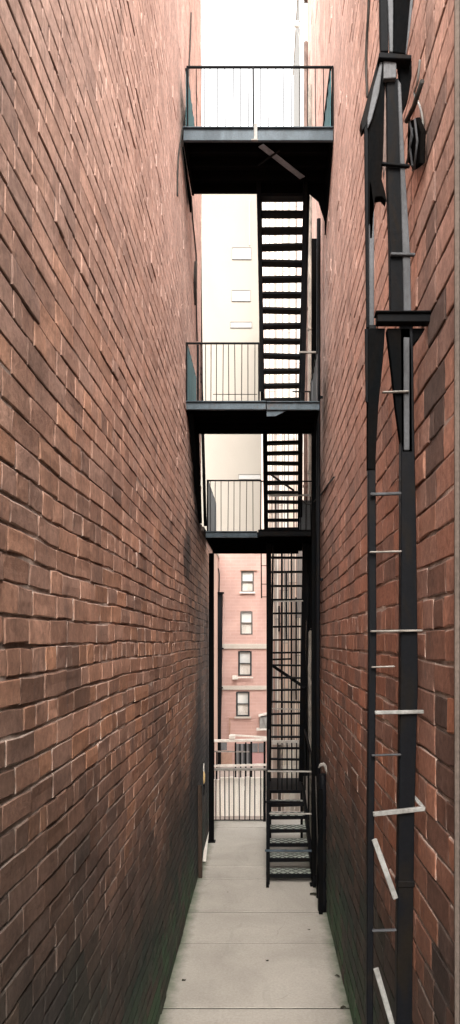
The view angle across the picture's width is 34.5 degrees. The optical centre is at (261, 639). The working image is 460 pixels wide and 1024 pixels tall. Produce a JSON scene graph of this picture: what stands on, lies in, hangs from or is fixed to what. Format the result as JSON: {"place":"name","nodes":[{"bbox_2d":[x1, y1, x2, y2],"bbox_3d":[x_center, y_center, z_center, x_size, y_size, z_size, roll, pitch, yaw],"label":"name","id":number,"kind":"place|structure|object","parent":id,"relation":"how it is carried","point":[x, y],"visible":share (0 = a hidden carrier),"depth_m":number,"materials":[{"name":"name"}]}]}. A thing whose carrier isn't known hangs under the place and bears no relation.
{"place":"outdoors","nodes":[
{"label":"outdoors","id":0,"kind":"place"},
{"bbox_2d":[201,194,260,531],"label":"cream building","id":1,"kind":"structure","parent":0,"point":[230,289],"depth_m":30.00,"materials":[{"name":"beige paint"}]},
{"bbox_2d":[232,290,249,301],"bbox_3d":[-0.848,-13.953,29.979,0.762,0.450,0.038,0,0,0],"label":"window","id":2,"kind":"structure","parent":1,"relation":"in","point":[237,295],"depth_m":29.98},
{"bbox_2d":[230,322,251,327],"bbox_3d":[-0.848,-12.776,29.979,0.866,0.242,0.038,0,0,0],"label":"window","id":3,"kind":"structure","parent":1,"relation":"in","point":[232,324],"depth_m":29.98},
{"bbox_2d":[232,247,250,259],"bbox_3d":[-0.822,-15.666,29.979,0.779,0.485,0.038,0,0,0],"label":"window","id":4,"kind":"structure","parent":1,"relation":"in","point":[238,253],"depth_m":29.98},
{"bbox_2d":[239,474,260,479],"bbox_3d":[-0.502,-6.613,29.979,0.900,0.208,0.038,0,0,0],"label":"window","id":5,"kind":"structure","parent":1,"relation":"in","point":[241,476],"depth_m":29.98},
{"bbox_2d":[218,554,266,763],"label":"pink building","id":6,"kind":"structure","parent":0,"point":[244,654],"depth_m":20.00,"materials":[{"name":"brick"}]},
{"bbox_2d":[218,592,223,763],"bbox_3d":[-1.171,1.047,19.800,0.318,4.647,0.284,0,0,0],"label":"drainpipe","id":7,"kind":"object","parent":6,"relation":"attached to","point":[220,616],"visible":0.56,"depth_m":19.71,"materials":[{"name":"black metal"}]},
{"bbox_2d":[218,568,219,591],"bbox_3d":[-1.255,-1.631,19.800,0.261,0.749,0.036,0,0,0],"label":"vent pipe","id":8,"kind":"object","parent":7,"relation":"attached to","point":[219,581],"visible":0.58,"depth_m":19.79,"materials":[{"name":"grey metal"}]},
{"bbox_2d":[232,675,252,679],"bbox_3d":[-0.519,1.010,19.910,0.555,0.104,0.140,0,0,0],"label":"strip light","id":9,"kind":"object","parent":6,"relation":"attached to","point":[235,677],"visible":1,"depth_m":19.85,"materials":[{"name":"white paint"}]},
{"bbox_2d":[234,691,250,717],"bbox_3d":[-0.519,1.752,20.025,0.446,0.727,0.190,0,0,0],"label":"window","id":10,"kind":"structure","parent":6,"relation":"in","point":[242,697],"depth_m":20.05,"materials":[{"name":"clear glass"}]},
{"bbox_2d":[238,651,251,675],"bbox_3d":[-0.462,0.631,20.054,0.366,0.677,0.132,0,0,0],"label":"window","id":11,"kind":"structure","parent":6,"relation":"in","point":[244,657],"depth_m":20.05,"materials":[{"name":"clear glass"}]},
{"bbox_2d":[240,611,252,633],"bbox_3d":[-0.421,-0.466,20.054,0.332,0.631,0.132,0,0,0],"label":"window","id":12,"kind":"structure","parent":6,"relation":"in","point":[246,617],"depth_m":20.05,"materials":[{"name":"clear glass"}]},
{"bbox_2d":[240,570,256,593],"bbox_3d":[-0.367,-1.574,20.025,0.473,0.639,0.190,0,0,0],"label":"window","id":13,"kind":"structure","parent":6,"relation":"in","point":[247,576],"depth_m":20.05,"materials":[{"name":"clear glass"}]},
{"bbox_2d":[256,712,266,730],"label":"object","id":14,"kind":"object","parent":6,"relation":"attached to","point":[262,722],"visible":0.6,"depth_m":19.65,"materials":[{"name":"glass"}]},
{"bbox_2d":[201,0,296,125],"label":"sky","id":15,"kind":"structure","parent":0,"point":[233,32],"materials":[{"name":"white"}]},
{"bbox_2d":[158,820,352,1023],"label":"concrete path","id":16,"kind":"structure","parent":0,"point":[243,923],"depth_m":8.18,"materials":[{"name":"grey concrete"}]},
{"bbox_2d":[198,785,201,877],"bbox_3d":[-0.885,2.738,10.580,0.060,1.324,0.070,0,0,0],"label":"wooden post","id":17,"kind":"object","parent":16,"relation":"on","point":[199,831],"visible":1,"depth_m":10.54,"materials":[{"name":"brown wood"}]},
{"bbox_2d":[208,553,215,842],"bbox_3d":[-0.852,0.971,12.450,0.136,4.858,0.136,0,0,0],"label":"support post","id":18,"kind":"object","parent":16,"relation":"on","point":[211,698],"visible":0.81,"depth_m":12.41,"materials":[{"name":"black metal"}]},
{"bbox_2d":[214,768,265,821],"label":"metal gate","id":19,"kind":"structure","parent":16,"relation":"on","point":[264,785],"depth_m":13.85,"materials":[{"name":"grey metal"}]},
{"bbox_2d":[265,729,315,887],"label":"fire escape stairs","id":20,"kind":"structure","parent":16,"relation":"on","point":[284,785],"depth_m":11.13,"materials":[{"name":"black metal"}]},
{"bbox_2d":[266,541,310,781],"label":"fire escape stairs","id":21,"kind":"structure","parent":20,"relation":"on","point":[305,613],"depth_m":11.93,"materials":[{"name":"black metal"}]},
{"bbox_2d":[310,238,316,886],"bbox_3d":[0.724,-1.075,10.250,0.120,8.950,0.120,0,0,0],"label":"support post","id":22,"kind":"object","parent":16,"relation":"on","point":[313,529],"visible":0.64,"depth_m":10.21,"materials":[{"name":"black metal"}]},
{"bbox_2d":[315,762,326,913],"bbox_3d":[0.752,2.460,9.316,0.168,1.890,0.380,0,0,0],"label":"railing post","id":23,"kind":"object","parent":16,"relation":"on","point":[321,803],"visible":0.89,"depth_m":9.22,"materials":[{"name":"black metal"}]},
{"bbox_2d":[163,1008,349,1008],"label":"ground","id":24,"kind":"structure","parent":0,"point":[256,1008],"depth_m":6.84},
{"bbox_2d":[0,0,212,1023],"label":"brick building","id":25,"kind":"structure","parent":24,"relation":"on","point":[105,549],"depth_m":4.15,"materials":[{"name":"brown brick"}]},
{"bbox_2d":[177,12,191,196],"bbox_3d":[-0.904,-6.377,8.675,0.018,3.260,1.541,0,0,0],"label":"cable","id":26,"kind":"object","parent":25,"relation":"attached to","point":[185,108],"visible":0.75,"depth_m":8.54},
{"bbox_2d":[191,196,197,340],"bbox_3d":[-0.904,-4.915,9.873,0.020,1.509,0.883,0,0,0],"label":"cable","id":27,"kind":"object","parent":25,"relation":"attached to","point":[196,261],"visible":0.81,"depth_m":10.12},
{"bbox_2d":[193,261,196,304],"bbox_3d":[-0.904,-4.837,9.978,0.044,0.598,0.164,0,0,0],"label":"cable","id":28,"kind":"object","parent":25,"relation":"attached to","point":[194,282],"visible":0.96,"depth_m":9.96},
{"bbox_2d":[201,62,206,525],"bbox_3d":[-0.926,-5.915,11.220,0.178,8.371,0.048,0,0,0],"label":"drainpipe","id":29,"kind":"object","parent":25,"relation":"attached to","point":[203,479],"visible":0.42,"depth_m":11.20,"materials":[{"name":"brown metal"}]},
{"bbox_2d":[203,764,204,795],"bbox_3d":[-0.924,2.189,11.600,0.072,0.496,0.068,0,0,0],"label":"wall lamp","id":30,"kind":"object","parent":25,"relation":"attached to","point":[203,780],"visible":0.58,"depth_m":11.58,"materials":[{"name":"white paint"}]},
{"bbox_2d":[203,832,208,861],"bbox_3d":[-0.920,3.320,12.250,0.050,0.070,2.103,0,0,-3],"label":"kerb board","id":31,"kind":"object","parent":25,"relation":"attached to","point":[205,853],"visible":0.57,"depth_m":11.62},
{"bbox_2d":[186,342,319,523],"bbox_3d":[-0.121,-2.648,9.692,1.628,1.990,1.616,0,0,0],"label":"fire escape landing","id":32,"kind":"object","parent":25,"relation":"attached to","point":[248,417],"visible":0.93,"depth_m":9.18,"materials":[{"name":"black metal"}]},
{"bbox_2d":[256,182,309,402],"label":"fire escape stairs","id":33,"kind":"structure","parent":32,"relation":"on","point":[303,246],"depth_m":9.45,"materials":[{"name":"black metal"}]},
{"bbox_2d":[304,0,459,1023],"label":"brick building","id":34,"kind":"structure","parent":24,"relation":"on","point":[336,33],"depth_m":4.76,"materials":[{"name":"brown brick"}]},
{"bbox_2d":[182,66,333,234],"bbox_3d":[-0.051,-5.717,8.703,1.698,1.334,1.035,0,0,0],"label":"fire escape landing","id":35,"kind":"object","parent":34,"relation":"attached to","point":[225,159],"visible":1,"depth_m":8.47,"materials":[{"name":"black metal"}]},
{"bbox_2d":[206,480,310,553],"bbox_3d":[0.011,-1.857,11.442,1.642,0.879,1.716,0,0,0],"label":"fire escape landing","id":36,"kind":"object","parent":34,"relation":"attached to","point":[287,541],"visible":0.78,"depth_m":10.85,"materials":[{"name":"black metal"}]},
{"bbox_2d":[263,432,302,529],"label":"fire escape stairs","id":37,"kind":"structure","parent":36,"relation":"on","point":[298,463],"depth_m":10.42,"materials":[{"name":"black metal"}]},
{"bbox_2d":[303,41,307,499],"bbox_3d":[0.742,-5.784,12.500,0.100,8.632,0.100,0,0,45],"label":"drainpipe","id":38,"kind":"object","parent":34,"relation":"attached to","point":[305,441],"visible":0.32,"depth_m":12.47,"materials":[{"name":"black metal"}]},
{"bbox_2d":[307,83,311,833],"bbox_3d":[0.783,-2.763,11.900,0.108,12.327,0.108,0,0,0],"label":"drainpipe","id":39,"kind":"object","parent":34,"relation":"attached to","point":[309,381],"visible":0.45,"depth_m":11.86,"materials":[{"name":"metal"}]},
{"bbox_2d":[298,476,334,504],"bbox_3d":[0.759,-1.904,9.280,0.234,0.264,2.394,0,0,-7],"label":"cable","id":40,"kind":"object","parent":34,"relation":"attached to","point":[329,482],"visible":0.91,"depth_m":9.79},
{"bbox_2d":[316,218,322,897],"bbox_3d":[0.755,-1.075,9.750,0.094,8.950,0.070,0,0,0],"label":"drainpipe","id":41,"kind":"object","parent":34,"relation":"attached to","point":[318,579],"visible":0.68,"depth_m":9.73,"materials":[{"name":"black metal"}]},
{"bbox_2d":[365,0,369,97],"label":"cable","id":42,"kind":"object","parent":34,"relation":"attached to","point":[366,42],"visible":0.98,"depth_m":5.55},
{"bbox_2d":[359,0,415,328],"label":"ladder","id":43,"kind":"object","parent":34,"relation":"attached to","point":[381,127],"visible":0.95,"depth_m":3.58,"materials":[{"name":"grey metal"}]},
{"bbox_2d":[365,310,430,1023],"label":"ladder","id":44,"kind":"object","parent":34,"relation":"attached to","point":[403,338],"depth_m":3.57,"materials":[{"name":"grey metal"}]},
{"bbox_2d":[404,79,425,169],"bbox_3d":[0.757,-2.506,3.718,0.062,0.406,0.345,0,0,0],"label":"wall lamp","id":45,"kind":"object","parent":34,"relation":"attached to","point":[415,160],"visible":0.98,"depth_m":3.63,"materials":[{"name":"black metal"}]},
{"bbox_2d":[412,60,423,170],"bbox_3d":[0.788,-2.675,3.742,0.012,0.449,0.256,0,0,0],"label":"cable","id":46,"kind":"object","parent":34,"relation":"attached to","point":[415,88],"visible":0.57,"depth_m":3.71,"materials":[{"name":"metal"}]},
{"bbox_2d":[214,754,304,819],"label":"yard ground","id":47,"kind":"structure","parent":0,"point":[230,773],"depth_m":18.46,"materials":[{"name":"beige concrete"}]},
{"bbox_2d":[214,554,218,773],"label":"peach building","id":48,"kind":"structure","parent":47,"relation":"on","point":[216,556],"depth_m":19.22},
{"bbox_2d":[214,777,262,815],"bbox_3d":[-0.447,3.005,14.235,1.057,0.751,0.070,0,0,0],"label":"board fence","id":49,"kind":"object","parent":47,"relation":"on","point":[218,789],"visible":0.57,"depth_m":14.20,"materials":[{"name":"white wood"}]},
{"bbox_2d":[214,734,266,778],"bbox_3d":[-0.559,2.790,17.038,1.453,1.220,0.175,0,0,0],"label":"yard railing","id":50,"kind":"object","parent":47,"relation":"on","point":[233,739],"visible":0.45,"depth_m":16.98,"materials":[{"name":"grey metal"}]},
{"bbox_2d":[261,202,303,753],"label":"boarded building","id":51,"kind":"structure","parent":47,"relation":"on","point":[287,593],"depth_m":21.97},
{"bbox_2d":[271,740,307,810],"bbox_3d":[0.581,2.680,14.600,0.977,1.400,0.060,0,0,0],"label":"board fence","id":52,"kind":"object","parent":47,"relation":"on","point":[287,795],"visible":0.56,"depth_m":14.60,"materials":[{"name":"white paint"}]},
{"bbox_2d":[293,0,307,125],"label":"white building","id":53,"kind":"structure","parent":47,"relation":"on","point":[302,12],"depth_m":25.20,"materials":[{"name":"white paint"}]},
{"bbox_2d":[291,0,300,46],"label":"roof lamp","id":54,"kind":"object","parent":53,"relation":"attached to","point":[297,24],"visible":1,"depth_m":24.99,"materials":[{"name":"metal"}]},
{"bbox_2d":[261,554,265,597],"bbox_3d":[0.056,-1.699,19.500,0.188,1.193,0.035,0,0,0],"label":"fire ladder","id":55,"kind":"object","parent":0,"point":[261,575],"visible":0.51,"depth_m":19.48,"materials":[{"name":"black metal"}]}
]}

